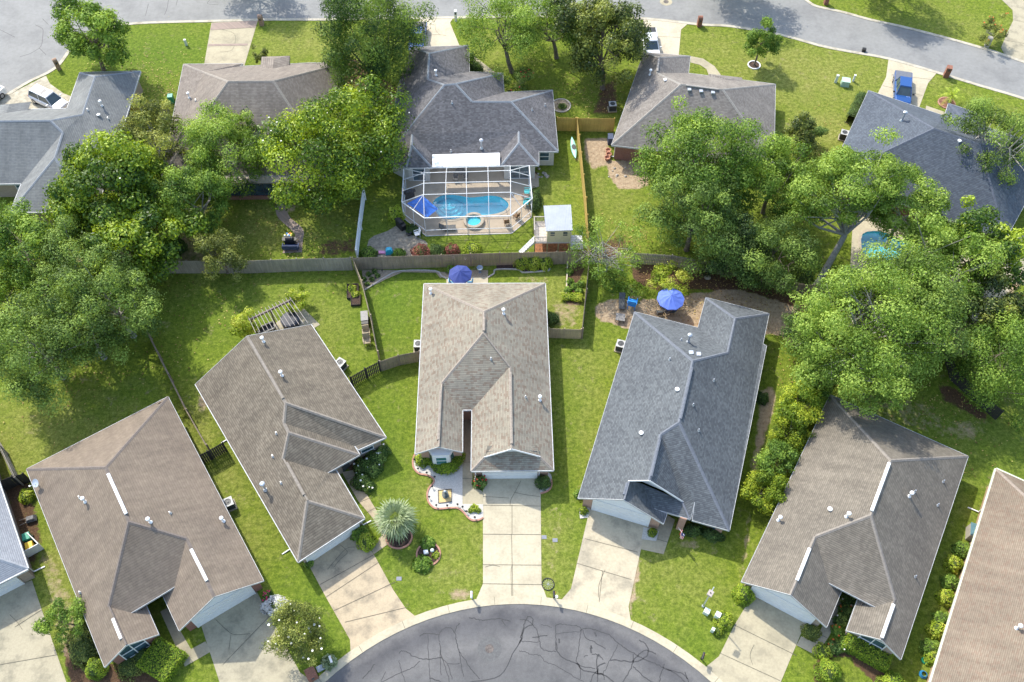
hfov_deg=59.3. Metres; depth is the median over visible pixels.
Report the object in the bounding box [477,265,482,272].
bird bath
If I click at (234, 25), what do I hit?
brick apron
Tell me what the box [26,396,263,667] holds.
house
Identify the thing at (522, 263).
round bush
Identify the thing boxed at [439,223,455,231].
lounge chair
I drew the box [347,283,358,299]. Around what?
raised planter
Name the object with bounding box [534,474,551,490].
round bush
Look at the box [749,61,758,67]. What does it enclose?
planting bed
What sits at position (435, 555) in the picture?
plant
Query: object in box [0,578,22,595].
garage door
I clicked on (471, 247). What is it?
leafy shrub
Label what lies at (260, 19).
mailbox
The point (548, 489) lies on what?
brick edging
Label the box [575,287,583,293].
garden plant
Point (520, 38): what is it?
elm tree
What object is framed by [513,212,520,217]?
patio chair
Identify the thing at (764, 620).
driveway
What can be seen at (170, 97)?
wheeled bin
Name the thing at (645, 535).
white gravel patch
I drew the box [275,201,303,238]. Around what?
garden path
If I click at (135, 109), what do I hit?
wooden fence
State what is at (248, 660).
driveway
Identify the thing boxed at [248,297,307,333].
pergola
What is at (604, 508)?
garage door
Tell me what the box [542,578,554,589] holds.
wheel hoop
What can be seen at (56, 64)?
mailbox
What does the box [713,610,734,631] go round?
leafy shrub
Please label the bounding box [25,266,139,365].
live oak
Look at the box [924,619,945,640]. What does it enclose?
wall shrub
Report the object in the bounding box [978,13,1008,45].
bottlebrush tree
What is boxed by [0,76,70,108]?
driveway
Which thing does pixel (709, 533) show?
leafy shrub
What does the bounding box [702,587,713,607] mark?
street light
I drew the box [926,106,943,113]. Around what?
sidewalk
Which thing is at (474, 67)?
round bush
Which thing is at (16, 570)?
house
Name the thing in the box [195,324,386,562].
house
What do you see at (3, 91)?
pickup truck
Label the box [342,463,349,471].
front door
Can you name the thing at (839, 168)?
leaning tree
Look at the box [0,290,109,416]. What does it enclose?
live oak
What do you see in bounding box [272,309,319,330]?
patio
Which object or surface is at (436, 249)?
leafy shrub
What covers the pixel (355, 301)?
raised planter
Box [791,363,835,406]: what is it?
boundary tree
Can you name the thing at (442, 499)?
golden gravel square
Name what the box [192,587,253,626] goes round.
garage door
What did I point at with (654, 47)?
pickup truck
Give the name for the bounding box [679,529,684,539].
flag
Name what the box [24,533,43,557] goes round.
bin enclosure
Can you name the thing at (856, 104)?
hedge
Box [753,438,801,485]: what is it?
boundary tree
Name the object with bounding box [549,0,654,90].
magnolia tree
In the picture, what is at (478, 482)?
flowering bush
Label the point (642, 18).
street kerb
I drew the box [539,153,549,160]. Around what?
window
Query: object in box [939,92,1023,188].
oak tree
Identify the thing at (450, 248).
purple shrub
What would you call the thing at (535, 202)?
leafy shrub
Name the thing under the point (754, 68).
bed edging
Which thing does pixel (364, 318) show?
storage bin
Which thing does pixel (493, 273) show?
stone edging
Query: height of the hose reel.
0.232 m
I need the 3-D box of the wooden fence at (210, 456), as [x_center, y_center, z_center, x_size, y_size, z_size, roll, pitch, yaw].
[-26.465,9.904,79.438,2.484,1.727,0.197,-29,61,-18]
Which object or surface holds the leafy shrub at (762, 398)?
on the ground at (676, 580)
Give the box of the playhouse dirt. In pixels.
[535,243,572,252]
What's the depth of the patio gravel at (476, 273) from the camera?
91.58 m
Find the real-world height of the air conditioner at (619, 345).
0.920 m
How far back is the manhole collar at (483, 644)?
70.92 m
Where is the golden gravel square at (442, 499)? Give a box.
[438,489,450,502]
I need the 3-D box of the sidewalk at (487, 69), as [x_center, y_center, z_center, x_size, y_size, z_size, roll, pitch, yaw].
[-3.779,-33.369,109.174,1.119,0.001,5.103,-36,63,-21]
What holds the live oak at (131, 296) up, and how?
on the ground at (676, 580)
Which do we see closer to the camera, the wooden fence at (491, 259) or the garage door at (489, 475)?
the garage door at (489, 475)
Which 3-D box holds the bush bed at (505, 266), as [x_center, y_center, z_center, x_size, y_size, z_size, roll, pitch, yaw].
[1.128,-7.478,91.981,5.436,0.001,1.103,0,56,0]
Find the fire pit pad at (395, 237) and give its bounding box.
[367,226,426,260]
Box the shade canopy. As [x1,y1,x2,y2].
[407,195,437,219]
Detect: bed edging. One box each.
[385,532,412,548]
[416,544,440,565]
[554,98,570,112]
[747,60,760,69]
[938,97,955,108]
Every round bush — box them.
[414,453,429,468]
[470,61,483,71]
[512,257,528,270]
[525,256,540,271]
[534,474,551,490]
[538,254,552,271]
[731,583,755,606]
[813,658,841,681]
[874,670,906,681]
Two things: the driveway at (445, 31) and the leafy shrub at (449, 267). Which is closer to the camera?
the leafy shrub at (449, 267)
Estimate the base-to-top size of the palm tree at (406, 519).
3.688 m
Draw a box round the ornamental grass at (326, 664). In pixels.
[320,653,337,671]
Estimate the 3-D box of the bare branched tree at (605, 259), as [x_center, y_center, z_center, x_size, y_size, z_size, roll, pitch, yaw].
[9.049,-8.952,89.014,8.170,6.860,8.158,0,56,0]
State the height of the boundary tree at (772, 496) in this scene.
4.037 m
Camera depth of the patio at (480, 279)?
91.08 m
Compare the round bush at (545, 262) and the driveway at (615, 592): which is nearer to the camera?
the driveway at (615, 592)
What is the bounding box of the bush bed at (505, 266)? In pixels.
[496,264,546,271]
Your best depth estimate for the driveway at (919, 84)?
107.73 m
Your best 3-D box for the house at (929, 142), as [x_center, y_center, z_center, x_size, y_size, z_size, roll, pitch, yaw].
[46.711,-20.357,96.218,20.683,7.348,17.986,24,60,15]
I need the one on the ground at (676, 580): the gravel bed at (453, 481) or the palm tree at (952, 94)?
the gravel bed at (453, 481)
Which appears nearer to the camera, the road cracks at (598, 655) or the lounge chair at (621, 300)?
the road cracks at (598, 655)
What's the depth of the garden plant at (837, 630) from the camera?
71.34 m
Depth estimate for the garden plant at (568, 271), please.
91.35 m
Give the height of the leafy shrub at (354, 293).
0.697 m
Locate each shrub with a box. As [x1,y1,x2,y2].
[17,488,35,504]
[113,655,144,681]
[135,647,149,663]
[164,236,187,258]
[228,307,260,337]
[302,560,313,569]
[346,284,355,292]
[350,525,369,543]
[351,290,360,296]
[356,531,378,552]
[359,246,377,259]
[391,248,406,258]
[405,223,421,236]
[410,243,429,258]
[428,244,445,258]
[443,242,460,254]
[445,265,454,274]
[461,241,481,254]
[529,186,542,215]
[547,311,558,327]
[557,103,566,109]
[573,489,579,498]
[578,506,588,515]
[595,266,628,293]
[618,279,648,304]
[647,527,657,537]
[682,522,702,536]
[700,527,725,543]
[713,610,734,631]
[714,625,723,637]
[756,391,768,405]
[791,267,815,289]
[800,623,821,642]
[812,642,832,659]
[918,637,939,656]
[922,651,937,666]
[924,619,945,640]
[930,611,948,625]
[934,588,954,607]
[939,573,959,592]
[942,554,963,574]
[951,540,970,559]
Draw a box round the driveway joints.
[0,20,1021,680]
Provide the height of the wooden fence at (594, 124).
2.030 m
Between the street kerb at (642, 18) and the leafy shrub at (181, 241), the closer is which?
the leafy shrub at (181, 241)
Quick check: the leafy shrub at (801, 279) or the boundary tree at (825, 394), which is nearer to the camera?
the boundary tree at (825, 394)
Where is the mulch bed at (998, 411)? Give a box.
[942,347,1003,419]
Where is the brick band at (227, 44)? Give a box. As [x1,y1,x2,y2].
[208,43,247,45]
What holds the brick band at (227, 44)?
on the driveway at (221, 54)
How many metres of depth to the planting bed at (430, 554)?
75.24 m
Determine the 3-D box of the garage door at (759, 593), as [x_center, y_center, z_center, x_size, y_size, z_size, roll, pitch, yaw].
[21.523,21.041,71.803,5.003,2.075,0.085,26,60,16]
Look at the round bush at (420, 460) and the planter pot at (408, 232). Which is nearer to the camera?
the round bush at (420, 460)
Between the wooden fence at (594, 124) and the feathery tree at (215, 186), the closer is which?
the feathery tree at (215, 186)
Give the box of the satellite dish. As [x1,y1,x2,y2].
[29,479,38,486]
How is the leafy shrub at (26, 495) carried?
on the ground at (676, 580)
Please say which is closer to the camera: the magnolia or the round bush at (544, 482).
the round bush at (544, 482)
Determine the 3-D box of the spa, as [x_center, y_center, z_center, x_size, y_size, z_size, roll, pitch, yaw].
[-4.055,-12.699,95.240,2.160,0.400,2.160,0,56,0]
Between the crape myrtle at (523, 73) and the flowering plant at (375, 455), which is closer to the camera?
the flowering plant at (375, 455)
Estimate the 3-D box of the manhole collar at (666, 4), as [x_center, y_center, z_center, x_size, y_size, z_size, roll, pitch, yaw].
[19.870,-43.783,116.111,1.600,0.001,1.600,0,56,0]
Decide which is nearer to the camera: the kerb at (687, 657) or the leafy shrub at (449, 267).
the kerb at (687, 657)
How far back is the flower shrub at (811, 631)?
71.21 m
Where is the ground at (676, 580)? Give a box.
[0,0,1023,681]
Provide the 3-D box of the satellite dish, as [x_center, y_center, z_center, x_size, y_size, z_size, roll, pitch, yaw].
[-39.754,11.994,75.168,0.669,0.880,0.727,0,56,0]
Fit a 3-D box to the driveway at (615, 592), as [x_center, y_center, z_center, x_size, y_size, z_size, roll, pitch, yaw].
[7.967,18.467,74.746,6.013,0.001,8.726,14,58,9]
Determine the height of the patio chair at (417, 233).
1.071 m
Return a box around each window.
[119,640,149,659]
[360,445,373,453]
[412,169,425,180]
[435,457,446,463]
[509,167,530,178]
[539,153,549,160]
[857,635,885,649]
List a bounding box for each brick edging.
[412,453,482,520]
[540,479,552,493]
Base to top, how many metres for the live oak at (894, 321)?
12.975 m
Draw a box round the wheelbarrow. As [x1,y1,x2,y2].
[19,514,36,525]
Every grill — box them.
[282,236,296,243]
[394,217,405,230]
[403,188,415,199]
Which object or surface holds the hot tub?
on the patio at (309, 318)
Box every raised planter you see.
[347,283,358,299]
[351,294,360,306]
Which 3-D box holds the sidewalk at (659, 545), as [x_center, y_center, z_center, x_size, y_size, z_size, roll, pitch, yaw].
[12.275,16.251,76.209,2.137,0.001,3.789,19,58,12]
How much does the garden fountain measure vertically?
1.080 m
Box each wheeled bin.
[21,531,33,542]
[24,540,35,549]
[167,93,174,103]
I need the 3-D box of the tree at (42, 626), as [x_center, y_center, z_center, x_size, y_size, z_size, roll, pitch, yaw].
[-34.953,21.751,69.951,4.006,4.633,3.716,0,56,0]
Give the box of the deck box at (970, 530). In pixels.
[965,522,976,540]
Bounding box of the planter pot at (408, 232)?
[406,228,411,235]
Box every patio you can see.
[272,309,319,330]
[446,277,487,282]
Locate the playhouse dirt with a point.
(552, 247)
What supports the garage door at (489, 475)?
in the house at (484, 366)
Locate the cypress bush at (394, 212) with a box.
[387,204,405,223]
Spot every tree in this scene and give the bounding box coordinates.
[0,197,76,292]
[0,267,43,337]
[9,211,115,294]
[31,595,85,643]
[36,125,175,247]
[48,0,133,70]
[67,185,211,288]
[112,93,186,165]
[147,143,234,238]
[174,97,276,197]
[189,227,250,282]
[228,105,263,144]
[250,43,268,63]
[251,70,418,217]
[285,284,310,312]
[311,0,438,115]
[371,498,419,544]
[453,0,560,78]
[508,0,588,60]
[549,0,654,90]
[563,214,646,279]
[629,95,771,225]
[630,155,745,279]
[646,259,693,293]
[695,209,775,291]
[725,213,826,295]
[731,130,821,219]
[738,469,789,515]
[742,15,783,65]
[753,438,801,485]
[766,402,815,455]
[772,379,825,429]
[778,300,816,349]
[785,125,923,291]
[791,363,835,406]
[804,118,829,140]
[860,162,953,248]
[892,209,1010,314]
[934,195,1023,291]
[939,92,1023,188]
[939,305,1023,433]
[940,87,963,104]
[940,270,1023,353]
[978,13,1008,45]
[995,289,1023,339]
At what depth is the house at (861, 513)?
71.91 m
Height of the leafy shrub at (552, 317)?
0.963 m
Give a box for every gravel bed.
[413,454,482,518]
[540,472,551,491]
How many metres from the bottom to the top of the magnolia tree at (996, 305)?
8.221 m
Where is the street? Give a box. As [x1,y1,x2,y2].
[0,0,1023,96]
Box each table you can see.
[455,168,464,174]
[615,313,624,322]
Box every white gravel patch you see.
[579,507,589,517]
[642,527,658,540]
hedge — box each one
[65,620,98,675]
[136,636,188,681]
[428,452,465,475]
[842,633,893,672]
[844,91,866,119]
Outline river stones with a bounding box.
[537,167,548,177]
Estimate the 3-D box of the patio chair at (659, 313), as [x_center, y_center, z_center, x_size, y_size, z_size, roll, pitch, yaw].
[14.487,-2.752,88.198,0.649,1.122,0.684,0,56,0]
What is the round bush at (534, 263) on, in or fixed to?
on the bush bed at (505, 266)
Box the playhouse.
[519,205,583,251]
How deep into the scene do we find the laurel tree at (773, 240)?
85.76 m
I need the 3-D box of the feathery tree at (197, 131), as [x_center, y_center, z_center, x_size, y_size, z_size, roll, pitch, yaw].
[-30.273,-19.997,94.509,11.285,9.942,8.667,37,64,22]
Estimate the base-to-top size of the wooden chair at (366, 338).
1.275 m
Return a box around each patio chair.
[414,227,420,235]
[453,172,457,179]
[463,171,468,178]
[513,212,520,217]
[656,309,663,317]
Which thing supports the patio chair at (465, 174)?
on the pool deck at (475, 185)
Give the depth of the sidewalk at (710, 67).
109.32 m
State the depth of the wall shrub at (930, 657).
70.00 m
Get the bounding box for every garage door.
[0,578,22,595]
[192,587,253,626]
[307,525,358,560]
[484,472,535,478]
[593,500,649,525]
[752,586,813,623]
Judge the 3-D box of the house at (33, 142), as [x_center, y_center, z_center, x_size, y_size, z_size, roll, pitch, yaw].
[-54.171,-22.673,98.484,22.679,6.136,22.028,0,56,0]
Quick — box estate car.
[28,84,68,107]
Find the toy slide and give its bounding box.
[378,247,392,254]
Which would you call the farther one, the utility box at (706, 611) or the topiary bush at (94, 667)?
the utility box at (706, 611)
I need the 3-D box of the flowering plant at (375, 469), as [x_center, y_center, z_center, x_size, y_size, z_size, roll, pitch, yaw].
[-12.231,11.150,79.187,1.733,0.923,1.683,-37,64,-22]
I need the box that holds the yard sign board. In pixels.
[316,664,324,672]
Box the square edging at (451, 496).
[438,489,451,502]
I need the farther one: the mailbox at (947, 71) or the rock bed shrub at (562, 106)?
the mailbox at (947, 71)
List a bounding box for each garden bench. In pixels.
[257,321,275,333]
[282,243,298,250]
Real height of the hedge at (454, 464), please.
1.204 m
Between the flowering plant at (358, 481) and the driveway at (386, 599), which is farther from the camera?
the flowering plant at (358, 481)
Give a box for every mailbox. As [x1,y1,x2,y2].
[52,57,60,70]
[257,14,263,25]
[304,666,318,681]
[454,10,456,21]
[697,16,702,26]
[943,65,952,78]
[984,36,993,47]
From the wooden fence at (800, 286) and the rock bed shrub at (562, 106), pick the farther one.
the rock bed shrub at (562, 106)
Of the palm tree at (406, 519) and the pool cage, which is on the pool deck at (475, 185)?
the pool cage
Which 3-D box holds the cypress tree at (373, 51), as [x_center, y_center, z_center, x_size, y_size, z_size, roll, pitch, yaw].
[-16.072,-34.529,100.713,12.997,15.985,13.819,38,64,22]
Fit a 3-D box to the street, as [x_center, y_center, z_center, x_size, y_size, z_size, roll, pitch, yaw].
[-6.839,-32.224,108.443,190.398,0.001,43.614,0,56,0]
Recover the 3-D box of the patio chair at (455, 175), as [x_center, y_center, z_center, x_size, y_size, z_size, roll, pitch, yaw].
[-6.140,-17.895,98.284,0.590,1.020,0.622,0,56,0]
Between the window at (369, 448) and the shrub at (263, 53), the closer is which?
the window at (369, 448)
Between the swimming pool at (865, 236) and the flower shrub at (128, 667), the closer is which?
the flower shrub at (128, 667)
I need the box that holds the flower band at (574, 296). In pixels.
[561,292,582,301]
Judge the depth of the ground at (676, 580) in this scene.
86.37 m
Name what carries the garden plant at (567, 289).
on the ground at (676, 580)
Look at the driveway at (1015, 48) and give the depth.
112.45 m
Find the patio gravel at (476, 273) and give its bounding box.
[446,270,487,276]
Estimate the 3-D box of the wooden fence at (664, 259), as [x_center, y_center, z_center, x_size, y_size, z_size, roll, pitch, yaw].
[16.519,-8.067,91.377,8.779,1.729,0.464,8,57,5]
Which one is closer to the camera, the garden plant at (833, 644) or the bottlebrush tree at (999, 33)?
the garden plant at (833, 644)
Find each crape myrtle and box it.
[259,595,328,666]
[504,66,536,91]
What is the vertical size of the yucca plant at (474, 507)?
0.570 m
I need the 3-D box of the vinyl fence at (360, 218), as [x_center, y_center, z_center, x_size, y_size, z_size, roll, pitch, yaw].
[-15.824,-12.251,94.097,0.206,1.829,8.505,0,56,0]
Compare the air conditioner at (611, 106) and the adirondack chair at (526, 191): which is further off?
the air conditioner at (611, 106)
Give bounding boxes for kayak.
[570,137,576,157]
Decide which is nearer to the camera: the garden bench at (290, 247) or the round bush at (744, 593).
the round bush at (744, 593)
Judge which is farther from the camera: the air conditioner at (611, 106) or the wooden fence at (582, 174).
the air conditioner at (611, 106)
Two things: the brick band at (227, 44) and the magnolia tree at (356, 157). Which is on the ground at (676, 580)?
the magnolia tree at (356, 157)
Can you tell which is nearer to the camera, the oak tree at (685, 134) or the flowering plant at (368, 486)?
the flowering plant at (368, 486)
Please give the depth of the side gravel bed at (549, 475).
78.89 m
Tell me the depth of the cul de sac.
70.76 m
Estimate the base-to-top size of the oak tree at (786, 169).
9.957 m
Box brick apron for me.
[210,21,256,29]
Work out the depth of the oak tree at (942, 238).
82.26 m
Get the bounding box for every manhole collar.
[477,636,501,660]
[660,0,671,5]
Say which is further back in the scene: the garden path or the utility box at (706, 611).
the garden path
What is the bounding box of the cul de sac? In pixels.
[326,604,709,681]
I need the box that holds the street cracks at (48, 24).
[1,0,216,56]
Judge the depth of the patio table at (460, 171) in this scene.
98.53 m
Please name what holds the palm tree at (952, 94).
on the planting bed at (944, 104)
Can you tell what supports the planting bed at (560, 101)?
on the ground at (676, 580)
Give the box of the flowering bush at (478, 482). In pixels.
[471,475,487,489]
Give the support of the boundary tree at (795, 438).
on the ground at (676, 580)
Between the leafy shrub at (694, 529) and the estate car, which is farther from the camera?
the estate car
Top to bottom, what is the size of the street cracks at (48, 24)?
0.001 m
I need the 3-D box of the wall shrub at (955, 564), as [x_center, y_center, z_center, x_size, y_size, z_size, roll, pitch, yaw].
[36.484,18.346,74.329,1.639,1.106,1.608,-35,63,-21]
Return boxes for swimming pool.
[431,193,509,221]
[858,229,926,260]
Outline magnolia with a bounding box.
[782,110,820,155]
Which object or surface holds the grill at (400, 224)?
on the fire pit pad at (395, 237)
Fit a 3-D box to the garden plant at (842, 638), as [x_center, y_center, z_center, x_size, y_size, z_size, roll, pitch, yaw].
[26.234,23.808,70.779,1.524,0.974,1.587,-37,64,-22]
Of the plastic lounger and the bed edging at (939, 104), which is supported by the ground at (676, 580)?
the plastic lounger
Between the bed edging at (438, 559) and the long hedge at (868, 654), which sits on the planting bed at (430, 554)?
the bed edging at (438, 559)
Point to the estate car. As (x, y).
(43, 96)
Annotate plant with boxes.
[350,472,369,490]
[352,456,369,474]
[360,480,375,493]
[364,461,383,478]
[365,449,386,464]
[378,443,391,458]
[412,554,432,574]
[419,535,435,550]
[431,551,440,559]
[470,504,478,512]
[564,286,571,292]
[565,268,573,275]
[565,277,574,284]
[570,282,578,289]
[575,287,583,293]
[577,280,584,287]
[825,638,842,655]
[830,622,845,637]
[832,611,849,626]
[836,635,849,654]
[837,601,853,616]
[839,593,856,606]
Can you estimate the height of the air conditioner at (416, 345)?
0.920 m
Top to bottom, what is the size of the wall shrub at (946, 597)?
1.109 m
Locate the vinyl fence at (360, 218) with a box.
[355,188,365,257]
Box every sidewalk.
[161,608,210,665]
[342,470,386,553]
[462,420,482,503]
[476,58,493,71]
[641,515,674,553]
[691,56,720,74]
[797,597,841,654]
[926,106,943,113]
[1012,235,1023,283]
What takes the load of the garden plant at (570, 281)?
on the ground at (676, 580)
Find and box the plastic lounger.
[627,297,637,310]
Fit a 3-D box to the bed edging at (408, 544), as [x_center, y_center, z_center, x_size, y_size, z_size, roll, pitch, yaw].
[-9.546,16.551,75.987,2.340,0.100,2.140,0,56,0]
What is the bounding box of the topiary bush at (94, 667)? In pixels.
[85,657,109,680]
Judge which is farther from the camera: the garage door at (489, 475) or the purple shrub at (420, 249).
the purple shrub at (420, 249)
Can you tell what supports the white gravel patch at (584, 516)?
on the ground at (676, 580)
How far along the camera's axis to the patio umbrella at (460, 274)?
88.78 m
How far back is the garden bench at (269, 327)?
87.19 m
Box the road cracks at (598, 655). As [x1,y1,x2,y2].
[362,616,688,681]
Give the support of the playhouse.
on the ground at (676, 580)
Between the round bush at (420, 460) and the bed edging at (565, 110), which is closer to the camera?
the round bush at (420, 460)
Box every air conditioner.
[222,496,237,511]
[336,357,348,371]
[413,340,419,352]
[607,101,616,112]
[614,339,624,353]
[838,129,848,141]
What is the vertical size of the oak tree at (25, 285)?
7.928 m
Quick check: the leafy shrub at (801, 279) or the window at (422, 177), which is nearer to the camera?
the leafy shrub at (801, 279)
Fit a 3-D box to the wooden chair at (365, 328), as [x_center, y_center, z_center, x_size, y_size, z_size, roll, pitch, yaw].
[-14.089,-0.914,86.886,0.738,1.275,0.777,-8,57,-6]
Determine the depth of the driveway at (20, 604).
71.09 m
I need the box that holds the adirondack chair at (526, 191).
[524,187,530,196]
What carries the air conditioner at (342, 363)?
on the ground at (676, 580)
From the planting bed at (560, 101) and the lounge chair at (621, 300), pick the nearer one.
the lounge chair at (621, 300)
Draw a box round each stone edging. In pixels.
[365,269,445,289]
[487,268,549,277]
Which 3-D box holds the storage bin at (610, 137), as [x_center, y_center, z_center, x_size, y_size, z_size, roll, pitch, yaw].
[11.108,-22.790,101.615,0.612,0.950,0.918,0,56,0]
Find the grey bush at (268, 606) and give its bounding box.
[259,594,289,617]
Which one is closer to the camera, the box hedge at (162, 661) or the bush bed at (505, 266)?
the box hedge at (162, 661)
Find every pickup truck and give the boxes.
[0,85,6,98]
[408,22,426,50]
[643,27,661,52]
[892,70,914,103]
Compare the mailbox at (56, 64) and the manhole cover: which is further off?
the mailbox at (56, 64)
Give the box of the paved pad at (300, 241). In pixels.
[283,239,302,252]
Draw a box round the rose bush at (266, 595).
[261,590,273,601]
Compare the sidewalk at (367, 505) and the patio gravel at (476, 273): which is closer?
the sidewalk at (367, 505)
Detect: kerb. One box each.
[0,0,1023,99]
[314,596,722,681]
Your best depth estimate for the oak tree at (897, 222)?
87.06 m
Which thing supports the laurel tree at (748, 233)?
on the ground at (676, 580)
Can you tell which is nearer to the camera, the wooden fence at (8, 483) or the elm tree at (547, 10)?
the wooden fence at (8, 483)
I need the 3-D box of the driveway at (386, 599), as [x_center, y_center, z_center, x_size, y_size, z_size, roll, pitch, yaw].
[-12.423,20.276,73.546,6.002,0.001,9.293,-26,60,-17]
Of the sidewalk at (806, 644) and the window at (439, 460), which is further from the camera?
the window at (439, 460)
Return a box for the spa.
[463,212,483,229]
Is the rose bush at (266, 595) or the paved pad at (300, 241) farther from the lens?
the paved pad at (300, 241)
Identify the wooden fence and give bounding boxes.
[0,443,23,485]
[1,472,30,490]
[6,289,52,305]
[130,106,155,119]
[147,333,209,449]
[159,106,170,119]
[163,257,353,272]
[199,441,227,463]
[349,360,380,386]
[352,251,585,269]
[353,260,380,360]
[379,350,419,370]
[548,327,581,338]
[556,116,575,130]
[576,117,590,257]
[576,117,614,131]
[581,254,590,338]
[631,251,714,271]
[719,265,802,293]
[799,284,835,298]
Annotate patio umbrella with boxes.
[449,265,471,282]
[657,288,683,309]
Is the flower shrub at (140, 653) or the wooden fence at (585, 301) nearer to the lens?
the flower shrub at (140, 653)
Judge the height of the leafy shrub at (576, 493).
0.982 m
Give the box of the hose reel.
[919,670,927,678]
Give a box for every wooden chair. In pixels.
[361,324,369,335]
[362,332,370,345]
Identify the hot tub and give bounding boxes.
[280,312,299,328]
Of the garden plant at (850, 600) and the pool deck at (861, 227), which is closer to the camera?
the garden plant at (850, 600)
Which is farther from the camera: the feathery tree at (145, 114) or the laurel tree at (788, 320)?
the feathery tree at (145, 114)
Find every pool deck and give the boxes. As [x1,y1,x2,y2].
[401,167,538,235]
[850,213,1016,320]
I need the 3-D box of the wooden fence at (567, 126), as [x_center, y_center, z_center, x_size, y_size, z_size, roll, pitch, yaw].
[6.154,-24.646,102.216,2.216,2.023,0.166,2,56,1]
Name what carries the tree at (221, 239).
on the ground at (676, 580)
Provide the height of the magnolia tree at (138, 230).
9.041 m
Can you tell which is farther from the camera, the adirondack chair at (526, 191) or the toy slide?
the adirondack chair at (526, 191)
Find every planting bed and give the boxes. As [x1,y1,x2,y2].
[387,530,410,546]
[418,546,438,563]
[554,99,569,110]
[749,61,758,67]
[939,98,953,107]
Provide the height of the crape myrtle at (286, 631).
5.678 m
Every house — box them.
[0,71,142,224]
[0,475,44,595]
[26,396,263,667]
[161,56,343,199]
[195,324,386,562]
[390,45,558,180]
[415,283,553,487]
[578,297,769,532]
[610,52,775,176]
[741,395,968,659]
[828,90,1023,235]
[927,468,1023,681]
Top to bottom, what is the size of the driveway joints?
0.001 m
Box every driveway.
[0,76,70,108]
[0,580,65,681]
[202,592,308,681]
[204,21,257,65]
[310,536,413,649]
[420,19,458,46]
[477,478,545,598]
[562,508,645,619]
[643,20,686,54]
[706,597,804,681]
[878,60,935,106]
[1001,0,1023,60]
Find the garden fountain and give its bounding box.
[442,490,448,497]
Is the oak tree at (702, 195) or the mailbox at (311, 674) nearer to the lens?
the mailbox at (311, 674)
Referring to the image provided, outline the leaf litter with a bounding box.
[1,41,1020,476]
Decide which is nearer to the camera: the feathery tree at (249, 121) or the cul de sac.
the cul de sac
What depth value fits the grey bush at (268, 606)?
71.92 m
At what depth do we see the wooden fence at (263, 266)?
90.91 m
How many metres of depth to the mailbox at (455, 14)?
113.13 m
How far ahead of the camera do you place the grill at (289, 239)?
92.91 m
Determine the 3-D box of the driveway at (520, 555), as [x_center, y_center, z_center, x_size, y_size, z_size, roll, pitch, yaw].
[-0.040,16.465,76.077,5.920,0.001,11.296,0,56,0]
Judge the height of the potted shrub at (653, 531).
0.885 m
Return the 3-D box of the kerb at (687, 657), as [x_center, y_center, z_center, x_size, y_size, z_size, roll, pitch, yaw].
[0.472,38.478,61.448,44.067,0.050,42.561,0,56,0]
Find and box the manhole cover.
[485,644,493,652]
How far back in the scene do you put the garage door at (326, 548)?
74.97 m
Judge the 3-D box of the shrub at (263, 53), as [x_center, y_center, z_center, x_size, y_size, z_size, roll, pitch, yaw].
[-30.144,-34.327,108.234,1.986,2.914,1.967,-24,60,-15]
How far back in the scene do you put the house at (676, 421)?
77.21 m
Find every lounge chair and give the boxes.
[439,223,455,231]
[619,292,624,308]
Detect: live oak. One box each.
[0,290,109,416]
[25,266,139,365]
[48,240,166,357]
[778,235,966,392]
[786,295,916,420]
[847,247,976,363]
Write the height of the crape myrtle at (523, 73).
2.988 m
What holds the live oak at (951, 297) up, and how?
on the ground at (676, 580)
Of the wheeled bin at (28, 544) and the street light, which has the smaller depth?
the street light
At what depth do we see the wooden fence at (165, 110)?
102.99 m
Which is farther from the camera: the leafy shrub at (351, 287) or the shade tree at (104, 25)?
the shade tree at (104, 25)
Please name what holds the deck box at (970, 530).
on the ground at (676, 580)
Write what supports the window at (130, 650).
in the house at (138, 518)
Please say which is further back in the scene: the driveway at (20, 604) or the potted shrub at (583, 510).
the potted shrub at (583, 510)
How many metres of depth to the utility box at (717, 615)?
71.67 m
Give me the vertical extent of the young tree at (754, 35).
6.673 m
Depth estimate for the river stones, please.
99.01 m
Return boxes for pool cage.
[401,165,532,235]
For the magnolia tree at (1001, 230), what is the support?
on the ground at (676, 580)
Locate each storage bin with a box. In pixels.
[360,310,368,324]
[607,133,613,144]
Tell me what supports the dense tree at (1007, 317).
on the ground at (676, 580)
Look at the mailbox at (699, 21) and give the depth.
112.55 m
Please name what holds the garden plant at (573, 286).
on the ground at (676, 580)
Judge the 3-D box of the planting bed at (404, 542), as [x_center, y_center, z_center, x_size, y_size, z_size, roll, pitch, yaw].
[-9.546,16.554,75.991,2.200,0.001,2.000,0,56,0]
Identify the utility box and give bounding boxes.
[702,607,710,615]
[713,611,721,619]
[840,77,850,87]

